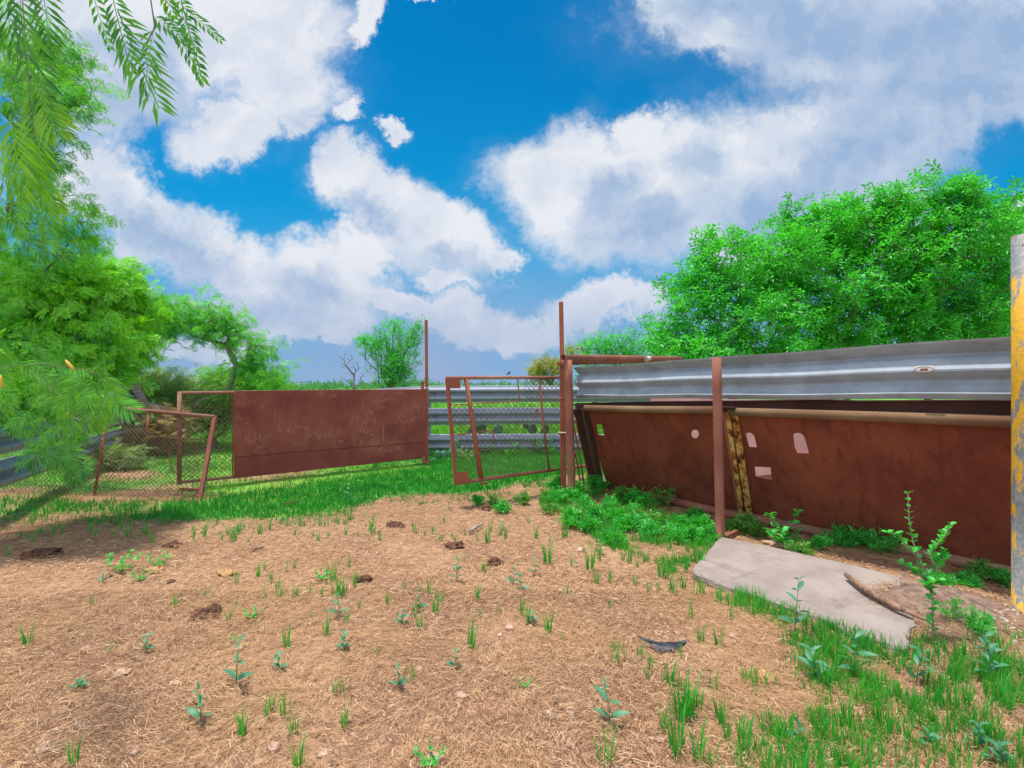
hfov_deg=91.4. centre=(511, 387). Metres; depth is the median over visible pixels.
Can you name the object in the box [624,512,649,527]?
leafy weed
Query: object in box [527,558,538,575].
silverleaf seedling
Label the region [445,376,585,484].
gate
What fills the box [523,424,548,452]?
prickly pear
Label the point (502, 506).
leafy weed
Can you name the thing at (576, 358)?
overhead pipe
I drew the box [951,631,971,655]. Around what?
grass tuft
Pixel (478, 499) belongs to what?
leafy weed
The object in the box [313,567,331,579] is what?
green seedling
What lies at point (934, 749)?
grass tuft
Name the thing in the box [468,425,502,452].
prickly pear
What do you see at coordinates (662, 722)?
grass tuft
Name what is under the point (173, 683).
stone
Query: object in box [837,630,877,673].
silverleaf seedling
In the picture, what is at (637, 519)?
leafy weed
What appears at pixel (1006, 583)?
leafy weed
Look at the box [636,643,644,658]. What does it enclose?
grass tuft
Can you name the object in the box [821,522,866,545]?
leafy weed
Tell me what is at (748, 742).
grass tuft
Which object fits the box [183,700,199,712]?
dung pile
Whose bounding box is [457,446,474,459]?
leafy weed
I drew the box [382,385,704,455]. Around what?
guardrail fence
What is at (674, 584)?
grass tuft
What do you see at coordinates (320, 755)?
stone
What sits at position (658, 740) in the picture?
stone
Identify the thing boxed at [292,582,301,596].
grass tuft
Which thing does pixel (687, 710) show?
grass tuft
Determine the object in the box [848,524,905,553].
leafy weed
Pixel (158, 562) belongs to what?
green seedling
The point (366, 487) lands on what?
lush grass
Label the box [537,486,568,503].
leafy weed
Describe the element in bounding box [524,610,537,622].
silverleaf seedling
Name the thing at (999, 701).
grass tuft
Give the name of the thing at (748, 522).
leafy weed
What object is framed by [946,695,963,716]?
grass tuft
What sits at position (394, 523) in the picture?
dung pile
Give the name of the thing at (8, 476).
guardrail fence
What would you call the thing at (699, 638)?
grass tuft
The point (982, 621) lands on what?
leafy weed
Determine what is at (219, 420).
brush shrub
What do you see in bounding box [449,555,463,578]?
silverleaf seedling
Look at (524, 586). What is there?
silverleaf seedling
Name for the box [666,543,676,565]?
grass tuft
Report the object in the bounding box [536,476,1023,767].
weedy grass
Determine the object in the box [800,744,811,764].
grass tuft
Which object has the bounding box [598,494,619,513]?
leafy weed
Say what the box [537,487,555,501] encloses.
leafy weed
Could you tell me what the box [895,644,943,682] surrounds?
silverleaf seedling
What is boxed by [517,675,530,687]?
green seedling
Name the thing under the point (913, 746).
grass tuft
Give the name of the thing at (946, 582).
leafy weed
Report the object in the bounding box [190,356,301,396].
bush
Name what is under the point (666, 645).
rubber scrap
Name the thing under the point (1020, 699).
grass tuft
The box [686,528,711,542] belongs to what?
leafy weed
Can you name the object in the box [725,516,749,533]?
leafy weed
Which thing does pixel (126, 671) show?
stone
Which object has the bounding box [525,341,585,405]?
oak tree
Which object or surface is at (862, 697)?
grass tuft
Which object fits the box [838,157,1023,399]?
elm tree
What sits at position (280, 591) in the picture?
grass tuft
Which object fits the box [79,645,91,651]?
stone
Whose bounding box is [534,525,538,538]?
grass tuft
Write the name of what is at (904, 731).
grass tuft
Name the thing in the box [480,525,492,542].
grass tuft
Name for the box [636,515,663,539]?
leafy weed
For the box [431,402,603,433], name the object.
thicket
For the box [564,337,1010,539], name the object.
chute fence
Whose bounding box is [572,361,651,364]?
overhead pipe
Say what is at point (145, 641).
silverleaf seedling
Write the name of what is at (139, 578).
green seedling
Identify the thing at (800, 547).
leafy weed
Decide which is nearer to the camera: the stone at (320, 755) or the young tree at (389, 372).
the stone at (320, 755)
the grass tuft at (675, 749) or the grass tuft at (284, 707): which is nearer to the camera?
the grass tuft at (675, 749)
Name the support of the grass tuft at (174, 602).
on the ground at (912, 596)
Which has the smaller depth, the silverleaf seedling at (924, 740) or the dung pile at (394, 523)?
the silverleaf seedling at (924, 740)
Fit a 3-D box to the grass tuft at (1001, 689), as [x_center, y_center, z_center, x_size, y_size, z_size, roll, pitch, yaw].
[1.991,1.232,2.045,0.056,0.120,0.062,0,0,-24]
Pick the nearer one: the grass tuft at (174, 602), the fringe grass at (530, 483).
the grass tuft at (174, 602)
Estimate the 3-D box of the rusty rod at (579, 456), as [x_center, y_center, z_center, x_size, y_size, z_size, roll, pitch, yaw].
[0.822,0.873,6.067,0.031,0.861,0.316,0,0,36]
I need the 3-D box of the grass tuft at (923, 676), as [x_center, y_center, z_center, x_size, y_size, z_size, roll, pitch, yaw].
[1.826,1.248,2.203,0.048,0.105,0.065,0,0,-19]
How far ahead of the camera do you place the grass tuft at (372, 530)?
4.42 m
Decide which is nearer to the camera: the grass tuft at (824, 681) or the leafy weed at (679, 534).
the grass tuft at (824, 681)
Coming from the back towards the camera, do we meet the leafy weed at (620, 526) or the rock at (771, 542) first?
the leafy weed at (620, 526)
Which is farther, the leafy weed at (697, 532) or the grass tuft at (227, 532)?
the grass tuft at (227, 532)
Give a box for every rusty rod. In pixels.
[574,419,589,478]
[574,425,584,487]
[575,452,579,480]
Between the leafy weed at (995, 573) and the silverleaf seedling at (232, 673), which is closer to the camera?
the silverleaf seedling at (232, 673)
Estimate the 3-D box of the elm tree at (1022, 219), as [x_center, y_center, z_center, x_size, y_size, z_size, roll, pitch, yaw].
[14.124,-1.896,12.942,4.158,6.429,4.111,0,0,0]
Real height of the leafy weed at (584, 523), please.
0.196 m
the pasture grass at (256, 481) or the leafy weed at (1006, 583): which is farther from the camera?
the pasture grass at (256, 481)
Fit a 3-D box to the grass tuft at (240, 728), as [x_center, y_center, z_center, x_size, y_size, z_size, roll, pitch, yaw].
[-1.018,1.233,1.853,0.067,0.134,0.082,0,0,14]
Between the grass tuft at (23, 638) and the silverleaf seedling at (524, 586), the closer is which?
the grass tuft at (23, 638)
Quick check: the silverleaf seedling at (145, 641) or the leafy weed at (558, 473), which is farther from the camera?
the leafy weed at (558, 473)
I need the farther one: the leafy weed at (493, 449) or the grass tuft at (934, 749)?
the leafy weed at (493, 449)
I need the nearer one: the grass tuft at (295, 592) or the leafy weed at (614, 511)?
the grass tuft at (295, 592)
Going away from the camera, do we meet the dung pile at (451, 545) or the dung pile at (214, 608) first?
the dung pile at (214, 608)
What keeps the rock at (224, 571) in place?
on the ground at (912, 596)
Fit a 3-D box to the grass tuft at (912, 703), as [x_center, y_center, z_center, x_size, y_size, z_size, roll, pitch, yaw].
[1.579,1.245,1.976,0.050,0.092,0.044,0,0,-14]
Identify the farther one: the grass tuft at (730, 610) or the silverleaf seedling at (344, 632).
the grass tuft at (730, 610)
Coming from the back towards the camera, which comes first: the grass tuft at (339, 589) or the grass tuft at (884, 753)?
the grass tuft at (339, 589)
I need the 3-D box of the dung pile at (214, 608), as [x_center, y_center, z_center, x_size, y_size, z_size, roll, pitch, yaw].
[-1.744,1.286,2.850,0.181,0.072,0.167,0,0,-33]
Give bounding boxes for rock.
[142,565,166,574]
[216,567,236,577]
[761,540,788,546]
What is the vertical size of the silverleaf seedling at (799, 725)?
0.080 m
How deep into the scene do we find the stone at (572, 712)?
2.00 m
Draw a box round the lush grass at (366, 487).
[0,450,603,523]
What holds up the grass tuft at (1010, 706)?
on the ground at (912, 596)
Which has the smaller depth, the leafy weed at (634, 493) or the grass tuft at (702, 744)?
the grass tuft at (702, 744)
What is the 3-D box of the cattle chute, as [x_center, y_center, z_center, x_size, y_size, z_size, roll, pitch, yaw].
[2.738,0.689,4.539,1.659,1.240,5.195,0,0,-37]
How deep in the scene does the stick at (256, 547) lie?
3.99 m
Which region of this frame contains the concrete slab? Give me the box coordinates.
[691,537,918,655]
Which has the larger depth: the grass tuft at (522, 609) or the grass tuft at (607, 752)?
the grass tuft at (522, 609)
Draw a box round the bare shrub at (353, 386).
[338,355,363,388]
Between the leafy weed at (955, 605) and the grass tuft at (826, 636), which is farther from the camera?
the leafy weed at (955, 605)
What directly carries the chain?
hanging from the gate at (202, 482)
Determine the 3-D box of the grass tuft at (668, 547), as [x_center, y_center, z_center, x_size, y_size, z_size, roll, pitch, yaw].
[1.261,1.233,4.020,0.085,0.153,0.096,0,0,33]
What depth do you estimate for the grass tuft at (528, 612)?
2.74 m
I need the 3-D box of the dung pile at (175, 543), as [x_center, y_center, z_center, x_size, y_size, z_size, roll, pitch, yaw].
[-2.808,1.305,4.154,0.138,0.043,0.154,0,0,0]
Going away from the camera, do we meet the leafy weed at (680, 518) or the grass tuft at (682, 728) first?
the grass tuft at (682, 728)
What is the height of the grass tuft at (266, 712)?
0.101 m
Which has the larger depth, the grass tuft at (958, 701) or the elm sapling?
the elm sapling
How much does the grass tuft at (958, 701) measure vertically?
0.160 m
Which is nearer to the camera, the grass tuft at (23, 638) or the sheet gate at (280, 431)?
the grass tuft at (23, 638)
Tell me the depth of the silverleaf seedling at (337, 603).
2.81 m
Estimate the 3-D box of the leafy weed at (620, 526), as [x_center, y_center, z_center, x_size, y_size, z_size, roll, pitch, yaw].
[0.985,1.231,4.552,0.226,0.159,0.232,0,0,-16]
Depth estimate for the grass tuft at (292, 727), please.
1.87 m
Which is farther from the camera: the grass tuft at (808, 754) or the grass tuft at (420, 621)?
the grass tuft at (420, 621)
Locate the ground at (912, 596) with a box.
[0,388,1023,767]
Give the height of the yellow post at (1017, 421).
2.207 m
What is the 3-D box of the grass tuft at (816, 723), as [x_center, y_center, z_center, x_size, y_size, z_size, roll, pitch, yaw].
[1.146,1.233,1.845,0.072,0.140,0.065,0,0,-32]
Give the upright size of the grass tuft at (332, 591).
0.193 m
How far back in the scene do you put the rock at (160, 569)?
3.55 m
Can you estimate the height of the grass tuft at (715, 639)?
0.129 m
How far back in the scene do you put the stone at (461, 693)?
2.10 m
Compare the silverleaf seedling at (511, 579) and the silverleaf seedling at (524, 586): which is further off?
the silverleaf seedling at (511, 579)
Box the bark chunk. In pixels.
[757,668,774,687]
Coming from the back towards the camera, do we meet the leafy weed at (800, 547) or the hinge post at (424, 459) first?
the hinge post at (424, 459)
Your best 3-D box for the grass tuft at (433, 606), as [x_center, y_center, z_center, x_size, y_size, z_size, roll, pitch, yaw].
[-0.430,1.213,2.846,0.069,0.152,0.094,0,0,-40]
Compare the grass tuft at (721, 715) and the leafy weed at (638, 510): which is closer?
the grass tuft at (721, 715)
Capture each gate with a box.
[0,407,217,498]
[177,389,425,484]
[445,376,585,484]
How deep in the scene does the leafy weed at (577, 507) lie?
4.83 m
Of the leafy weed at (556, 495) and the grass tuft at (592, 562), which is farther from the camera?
the leafy weed at (556, 495)
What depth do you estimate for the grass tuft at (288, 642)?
2.49 m
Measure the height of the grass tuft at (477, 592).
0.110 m
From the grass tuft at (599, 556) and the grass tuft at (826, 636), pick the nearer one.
the grass tuft at (826, 636)
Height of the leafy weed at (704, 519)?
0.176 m
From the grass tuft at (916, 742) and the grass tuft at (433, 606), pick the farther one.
the grass tuft at (433, 606)
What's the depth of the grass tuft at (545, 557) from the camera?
3.67 m
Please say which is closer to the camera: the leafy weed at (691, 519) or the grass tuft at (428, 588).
the grass tuft at (428, 588)
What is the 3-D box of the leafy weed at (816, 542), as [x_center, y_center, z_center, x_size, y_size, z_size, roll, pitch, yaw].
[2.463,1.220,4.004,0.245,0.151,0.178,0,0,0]
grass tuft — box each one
[15,615,39,645]
[54,728,84,767]
[171,592,180,606]
[202,522,209,535]
[224,606,232,622]
[225,522,230,534]
[229,699,248,737]
[231,569,241,582]
[255,519,262,533]
[255,562,260,576]
[260,692,274,717]
[268,690,277,711]
[276,582,283,598]
[276,684,294,717]
[281,619,291,647]
[286,706,303,735]
[286,725,310,767]
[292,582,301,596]
[318,514,322,525]
[319,611,332,635]
[327,557,338,580]
[328,564,342,595]
[331,675,339,694]
[335,575,346,597]
[339,695,351,728]
[341,580,347,594]
[368,519,377,534]
[414,607,427,629]
[426,577,433,595]
[431,592,444,613]
[462,611,481,648]
[475,583,482,600]
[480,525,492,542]
[517,595,527,614]
[524,603,531,623]
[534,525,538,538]
[540,534,554,564]
[542,611,554,634]
[559,520,569,537]
[578,542,596,570]
[588,719,621,766]
[592,571,602,583]
[596,546,603,560]
[607,569,612,580]
[608,635,620,664]
[609,532,617,550]
[618,546,625,560]
[622,539,633,562]
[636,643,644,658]
[646,653,654,669]
[652,550,670,577]
[654,688,688,749]
[656,702,670,732]
[660,652,678,684]
[663,661,703,722]
[665,533,674,550]
[665,567,678,594]
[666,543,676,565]
[669,715,684,760]
[676,666,703,722]
[678,572,687,589]
[679,674,698,713]
[683,559,690,571]
[685,710,711,764]
[688,597,695,619]
[690,681,701,709]
[692,623,705,642]
[693,548,709,562]
[693,576,706,596]
[709,685,728,720]
[710,669,719,689]
[711,624,725,646]
[711,692,727,728]
[718,714,732,742]
[725,596,735,619]
[732,707,753,742]
[735,721,758,756]
[745,582,758,602]
[749,723,767,753]
[754,587,767,608]
[755,704,768,724]
[762,699,774,722]
[799,604,811,628]
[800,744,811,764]
[809,614,820,634]
[809,616,829,646]
[811,651,835,692]
[812,708,829,740]
[814,697,830,713]
[822,631,839,658]
[825,627,853,670]
[835,641,862,680]
[835,681,857,722]
[851,676,874,707]
[861,656,875,686]
[862,667,878,691]
[864,683,893,723]
[876,730,888,756]
[883,702,905,738]
[892,657,904,673]
[896,714,915,739]
[901,717,914,742]
[905,736,921,754]
[906,694,929,729]
[907,696,918,712]
[908,695,919,717]
[911,727,922,747]
[920,665,931,682]
[925,698,941,724]
[925,729,944,761]
[931,729,947,757]
[938,672,967,711]
[942,649,967,683]
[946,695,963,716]
[949,705,969,727]
[950,653,967,673]
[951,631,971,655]
[956,675,977,708]
[960,695,984,722]
[968,681,991,719]
[977,625,993,647]
[977,657,989,670]
[981,700,1008,730]
[985,682,999,709]
[987,668,1013,704]
[988,622,1013,655]
[989,681,1009,702]
[995,683,1011,712]
[1001,661,1017,679]
[1001,680,1019,715]
[1013,684,1023,708]
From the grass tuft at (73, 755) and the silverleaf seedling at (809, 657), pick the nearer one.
the grass tuft at (73, 755)
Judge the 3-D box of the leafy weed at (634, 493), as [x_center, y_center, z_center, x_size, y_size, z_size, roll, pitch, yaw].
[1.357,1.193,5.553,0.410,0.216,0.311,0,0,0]
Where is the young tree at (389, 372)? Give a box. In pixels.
[352,315,424,388]
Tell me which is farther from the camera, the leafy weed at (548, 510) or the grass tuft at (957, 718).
the leafy weed at (548, 510)
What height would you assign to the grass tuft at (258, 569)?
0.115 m
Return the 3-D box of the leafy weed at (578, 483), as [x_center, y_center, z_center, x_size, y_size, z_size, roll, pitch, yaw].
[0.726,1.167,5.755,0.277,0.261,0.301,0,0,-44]
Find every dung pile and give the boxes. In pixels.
[20,547,62,559]
[162,540,182,547]
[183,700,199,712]
[187,603,222,621]
[353,575,372,582]
[385,521,404,527]
[443,541,464,549]
[477,503,494,510]
[486,557,503,565]
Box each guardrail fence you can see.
[0,390,143,487]
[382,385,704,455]
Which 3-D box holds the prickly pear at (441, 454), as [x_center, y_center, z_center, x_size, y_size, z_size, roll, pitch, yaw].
[-1.190,1.107,8.899,0.534,0.367,0.209,0,0,0]
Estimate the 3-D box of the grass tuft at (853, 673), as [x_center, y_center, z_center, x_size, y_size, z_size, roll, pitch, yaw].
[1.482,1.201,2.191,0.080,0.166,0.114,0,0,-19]
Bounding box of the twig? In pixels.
[897,573,919,586]
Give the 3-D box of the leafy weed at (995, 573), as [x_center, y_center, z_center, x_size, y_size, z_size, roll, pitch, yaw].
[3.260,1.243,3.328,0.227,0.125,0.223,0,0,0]
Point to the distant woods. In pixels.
(320, 386)
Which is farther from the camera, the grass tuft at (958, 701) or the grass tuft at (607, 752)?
the grass tuft at (958, 701)
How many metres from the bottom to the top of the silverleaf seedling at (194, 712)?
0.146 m
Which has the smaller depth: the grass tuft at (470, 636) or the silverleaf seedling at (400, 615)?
the grass tuft at (470, 636)
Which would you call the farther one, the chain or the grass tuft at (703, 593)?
the chain
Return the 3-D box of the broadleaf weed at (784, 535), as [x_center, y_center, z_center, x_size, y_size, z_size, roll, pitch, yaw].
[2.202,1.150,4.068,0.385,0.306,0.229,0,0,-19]
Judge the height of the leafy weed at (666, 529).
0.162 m
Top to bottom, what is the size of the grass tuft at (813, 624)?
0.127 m
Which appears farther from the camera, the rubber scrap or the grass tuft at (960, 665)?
the rubber scrap
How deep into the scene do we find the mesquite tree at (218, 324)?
10.35 m
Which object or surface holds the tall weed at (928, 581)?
on the ground at (912, 596)
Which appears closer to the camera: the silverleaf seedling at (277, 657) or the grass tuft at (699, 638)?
the silverleaf seedling at (277, 657)
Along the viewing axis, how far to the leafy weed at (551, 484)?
6.16 m
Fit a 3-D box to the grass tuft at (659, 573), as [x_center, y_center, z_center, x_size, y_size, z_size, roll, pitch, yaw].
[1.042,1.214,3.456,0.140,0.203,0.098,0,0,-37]
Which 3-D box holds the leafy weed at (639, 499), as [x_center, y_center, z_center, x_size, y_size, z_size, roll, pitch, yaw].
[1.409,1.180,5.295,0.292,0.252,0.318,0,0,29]
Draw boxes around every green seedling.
[102,549,141,570]
[129,568,151,580]
[145,551,171,565]
[243,605,261,617]
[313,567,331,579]
[413,737,445,766]
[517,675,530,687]
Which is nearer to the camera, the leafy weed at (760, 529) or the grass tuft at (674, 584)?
the grass tuft at (674, 584)
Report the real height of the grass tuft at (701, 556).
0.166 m
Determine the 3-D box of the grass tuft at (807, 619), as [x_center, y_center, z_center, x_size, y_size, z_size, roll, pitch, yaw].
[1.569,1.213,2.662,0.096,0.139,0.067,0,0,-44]
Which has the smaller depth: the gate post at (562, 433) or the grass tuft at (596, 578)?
the grass tuft at (596, 578)
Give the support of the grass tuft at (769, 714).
on the ground at (912, 596)
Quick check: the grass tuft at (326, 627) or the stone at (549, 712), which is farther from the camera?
the grass tuft at (326, 627)
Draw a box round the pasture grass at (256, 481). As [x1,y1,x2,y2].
[0,427,600,502]
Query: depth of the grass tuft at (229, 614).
2.76 m
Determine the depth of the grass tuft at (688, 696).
1.98 m
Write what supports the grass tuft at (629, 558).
on the ground at (912, 596)
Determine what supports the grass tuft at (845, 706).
on the ground at (912, 596)
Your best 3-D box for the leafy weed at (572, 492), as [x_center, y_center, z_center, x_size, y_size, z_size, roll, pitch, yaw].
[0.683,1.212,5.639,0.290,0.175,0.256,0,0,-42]
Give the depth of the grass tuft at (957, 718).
1.90 m
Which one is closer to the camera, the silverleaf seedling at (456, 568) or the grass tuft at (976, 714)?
the grass tuft at (976, 714)
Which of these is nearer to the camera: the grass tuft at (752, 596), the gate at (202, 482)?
the grass tuft at (752, 596)
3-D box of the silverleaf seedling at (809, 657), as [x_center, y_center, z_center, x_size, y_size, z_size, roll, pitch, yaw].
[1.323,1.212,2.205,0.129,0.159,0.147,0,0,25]
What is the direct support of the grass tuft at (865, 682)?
on the ground at (912, 596)
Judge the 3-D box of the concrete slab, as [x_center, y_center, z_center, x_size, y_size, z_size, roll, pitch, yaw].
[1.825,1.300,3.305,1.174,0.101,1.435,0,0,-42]
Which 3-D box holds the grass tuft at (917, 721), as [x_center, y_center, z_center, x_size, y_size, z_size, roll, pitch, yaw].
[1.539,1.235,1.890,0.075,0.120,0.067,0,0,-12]
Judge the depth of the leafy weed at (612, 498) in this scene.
5.43 m
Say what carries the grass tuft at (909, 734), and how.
on the ground at (912, 596)
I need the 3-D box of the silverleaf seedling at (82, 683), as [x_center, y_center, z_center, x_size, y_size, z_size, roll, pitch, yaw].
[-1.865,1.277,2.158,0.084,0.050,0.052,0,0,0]
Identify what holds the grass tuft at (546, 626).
on the ground at (912, 596)
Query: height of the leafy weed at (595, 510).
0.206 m
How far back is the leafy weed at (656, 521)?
4.45 m
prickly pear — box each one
[431,439,460,459]
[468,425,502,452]
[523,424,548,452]
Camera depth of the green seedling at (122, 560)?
3.57 m
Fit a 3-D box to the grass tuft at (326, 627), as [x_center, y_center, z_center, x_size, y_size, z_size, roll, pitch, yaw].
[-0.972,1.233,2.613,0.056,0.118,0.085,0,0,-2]
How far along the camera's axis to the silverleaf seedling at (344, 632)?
2.44 m
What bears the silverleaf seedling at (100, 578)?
on the ground at (912, 596)
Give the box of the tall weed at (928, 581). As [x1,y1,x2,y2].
[881,491,956,640]
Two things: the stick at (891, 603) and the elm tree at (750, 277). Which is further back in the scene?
the elm tree at (750, 277)
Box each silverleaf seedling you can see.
[68,675,89,688]
[98,571,106,580]
[138,632,154,651]
[186,681,213,723]
[222,633,253,687]
[272,650,287,670]
[326,591,349,614]
[335,629,350,649]
[390,662,407,686]
[395,608,409,623]
[415,594,426,607]
[446,648,459,669]
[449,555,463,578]
[506,566,517,582]
[516,572,528,590]
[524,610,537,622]
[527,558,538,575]
[593,675,631,724]
[778,576,811,627]
[785,717,806,741]
[796,643,829,679]
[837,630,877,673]
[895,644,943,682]
[917,725,941,744]
[963,720,993,743]
[968,642,1009,673]
[974,631,1003,656]
[982,739,1017,764]
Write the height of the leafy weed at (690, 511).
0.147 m
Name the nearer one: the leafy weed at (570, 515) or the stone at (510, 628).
the stone at (510, 628)
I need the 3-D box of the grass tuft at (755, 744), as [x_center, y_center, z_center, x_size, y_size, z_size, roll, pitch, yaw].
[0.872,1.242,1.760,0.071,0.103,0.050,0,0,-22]
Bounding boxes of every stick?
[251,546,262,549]
[469,522,483,532]
[844,572,926,619]
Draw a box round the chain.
[168,438,177,474]
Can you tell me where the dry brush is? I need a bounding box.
[122,400,202,454]
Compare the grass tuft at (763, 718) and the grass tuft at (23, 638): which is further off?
the grass tuft at (23, 638)
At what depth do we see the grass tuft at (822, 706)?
1.97 m
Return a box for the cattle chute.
[573,398,1010,572]
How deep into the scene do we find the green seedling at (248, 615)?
2.78 m
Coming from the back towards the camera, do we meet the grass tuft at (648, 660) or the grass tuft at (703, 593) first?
the grass tuft at (703, 593)
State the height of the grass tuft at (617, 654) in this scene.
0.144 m
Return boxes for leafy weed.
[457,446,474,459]
[468,492,485,505]
[485,491,504,504]
[488,436,525,455]
[490,498,513,513]
[512,489,532,505]
[531,433,555,454]
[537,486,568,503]
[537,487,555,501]
[538,501,562,514]
[544,473,559,488]
[554,460,559,483]
[555,504,582,528]
[556,484,569,497]
[564,487,582,502]
[566,478,591,499]
[567,505,590,519]
[571,493,593,515]
[571,509,607,531]
[579,493,591,504]
[580,474,611,490]
[583,502,607,518]
[595,522,629,544]
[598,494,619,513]
[601,493,617,504]
[601,505,629,519]
[610,485,627,500]
[611,514,634,531]
[613,512,636,530]
[619,484,652,505]
[621,509,643,531]
[622,504,645,513]
[623,500,641,513]
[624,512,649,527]
[633,488,658,509]
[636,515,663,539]
[636,516,662,533]
[642,506,673,523]
[647,484,676,507]
[659,519,681,535]
[661,526,693,543]
[662,512,693,526]
[679,505,705,517]
[679,513,706,527]
[680,515,706,542]
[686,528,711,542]
[691,513,714,527]
[699,519,726,541]
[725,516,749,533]
[727,508,761,535]
[749,522,772,537]
[782,539,817,555]
[805,532,833,548]
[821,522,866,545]
[833,535,862,546]
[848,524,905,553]
[921,568,959,585]
[933,594,967,619]
[948,570,984,589]
[957,555,1007,581]
[961,601,998,633]
[981,564,1010,583]
[999,578,1010,590]
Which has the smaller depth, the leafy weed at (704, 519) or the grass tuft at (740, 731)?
the grass tuft at (740, 731)
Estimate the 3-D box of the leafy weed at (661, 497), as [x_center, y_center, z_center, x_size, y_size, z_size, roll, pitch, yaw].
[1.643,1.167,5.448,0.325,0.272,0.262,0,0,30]
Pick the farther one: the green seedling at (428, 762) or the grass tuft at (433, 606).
the grass tuft at (433, 606)
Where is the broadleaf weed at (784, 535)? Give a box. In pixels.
[764,508,803,543]
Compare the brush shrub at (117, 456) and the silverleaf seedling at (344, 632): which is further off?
the brush shrub at (117, 456)
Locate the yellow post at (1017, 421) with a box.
[1011,234,1023,613]
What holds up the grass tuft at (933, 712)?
on the ground at (912, 596)
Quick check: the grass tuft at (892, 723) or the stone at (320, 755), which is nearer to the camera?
the stone at (320, 755)
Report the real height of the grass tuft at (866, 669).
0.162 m
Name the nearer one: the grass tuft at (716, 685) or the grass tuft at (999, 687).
the grass tuft at (999, 687)
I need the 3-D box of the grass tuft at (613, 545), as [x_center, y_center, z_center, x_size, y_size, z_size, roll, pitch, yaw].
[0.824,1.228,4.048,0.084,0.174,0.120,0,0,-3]
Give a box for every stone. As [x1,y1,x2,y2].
[33,738,51,753]
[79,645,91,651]
[110,668,132,678]
[130,744,140,756]
[167,680,182,686]
[266,741,280,752]
[316,747,334,757]
[426,751,442,761]
[454,691,469,697]
[504,624,513,629]
[543,708,555,719]
[564,737,576,749]
[566,710,576,717]
[654,736,665,743]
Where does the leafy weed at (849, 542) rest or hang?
on the ground at (912, 596)
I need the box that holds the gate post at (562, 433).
[557,302,565,489]
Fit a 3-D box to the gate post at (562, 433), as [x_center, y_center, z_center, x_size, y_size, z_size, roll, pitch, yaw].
[0.603,0.158,5.945,0.123,2.385,0.263,0,0,0]
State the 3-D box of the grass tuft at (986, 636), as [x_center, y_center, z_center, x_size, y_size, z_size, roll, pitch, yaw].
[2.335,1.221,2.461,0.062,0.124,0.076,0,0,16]
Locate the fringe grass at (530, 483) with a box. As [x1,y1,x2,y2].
[3,477,587,537]
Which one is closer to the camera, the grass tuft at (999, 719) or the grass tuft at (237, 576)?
the grass tuft at (999, 719)
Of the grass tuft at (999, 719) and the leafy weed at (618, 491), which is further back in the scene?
the leafy weed at (618, 491)
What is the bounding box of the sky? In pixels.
[0,0,1023,386]
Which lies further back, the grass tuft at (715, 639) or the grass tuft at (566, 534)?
the grass tuft at (566, 534)
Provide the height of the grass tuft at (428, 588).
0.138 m
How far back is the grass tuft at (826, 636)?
2.40 m
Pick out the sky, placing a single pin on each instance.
(476, 169)
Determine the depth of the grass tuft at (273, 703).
2.00 m
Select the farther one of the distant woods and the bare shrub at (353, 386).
the distant woods
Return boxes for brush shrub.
[84,437,153,470]
[124,358,238,435]
[173,381,256,449]
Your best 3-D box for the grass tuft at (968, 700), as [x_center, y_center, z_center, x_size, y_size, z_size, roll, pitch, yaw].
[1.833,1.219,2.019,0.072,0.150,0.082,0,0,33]
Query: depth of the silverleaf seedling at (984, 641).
2.36 m
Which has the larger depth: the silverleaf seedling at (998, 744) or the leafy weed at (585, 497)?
the leafy weed at (585, 497)
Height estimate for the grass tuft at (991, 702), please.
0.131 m
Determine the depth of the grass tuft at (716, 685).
2.14 m
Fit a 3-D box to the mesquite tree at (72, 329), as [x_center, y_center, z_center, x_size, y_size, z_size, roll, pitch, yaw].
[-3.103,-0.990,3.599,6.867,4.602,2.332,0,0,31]
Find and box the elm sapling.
[565,323,648,380]
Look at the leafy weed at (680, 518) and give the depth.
4.66 m
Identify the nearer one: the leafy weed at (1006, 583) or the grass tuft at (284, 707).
the grass tuft at (284, 707)
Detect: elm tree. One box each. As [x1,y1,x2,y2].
[631,211,847,361]
[753,188,928,399]
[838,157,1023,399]
[964,200,1023,334]
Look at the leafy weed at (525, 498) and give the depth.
5.51 m
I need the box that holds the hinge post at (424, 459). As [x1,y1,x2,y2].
[420,320,430,464]
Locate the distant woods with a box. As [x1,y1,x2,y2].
[112,376,575,390]
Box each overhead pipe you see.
[560,354,682,361]
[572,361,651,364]
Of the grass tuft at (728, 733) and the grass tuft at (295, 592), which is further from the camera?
the grass tuft at (295, 592)
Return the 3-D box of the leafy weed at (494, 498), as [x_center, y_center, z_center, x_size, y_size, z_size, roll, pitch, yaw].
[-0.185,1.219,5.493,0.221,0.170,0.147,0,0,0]
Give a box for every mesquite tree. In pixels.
[0,0,225,489]
[76,250,306,444]
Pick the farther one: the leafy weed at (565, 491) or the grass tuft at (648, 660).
the leafy weed at (565, 491)
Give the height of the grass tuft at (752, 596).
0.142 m
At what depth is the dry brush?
9.42 m
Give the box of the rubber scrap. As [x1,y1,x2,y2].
[637,635,686,652]
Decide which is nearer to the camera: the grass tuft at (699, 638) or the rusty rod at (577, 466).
the grass tuft at (699, 638)
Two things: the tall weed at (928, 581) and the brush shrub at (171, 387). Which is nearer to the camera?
the tall weed at (928, 581)
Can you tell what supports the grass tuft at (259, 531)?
on the ground at (912, 596)
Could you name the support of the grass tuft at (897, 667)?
on the ground at (912, 596)
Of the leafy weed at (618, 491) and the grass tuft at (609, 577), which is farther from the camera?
the leafy weed at (618, 491)

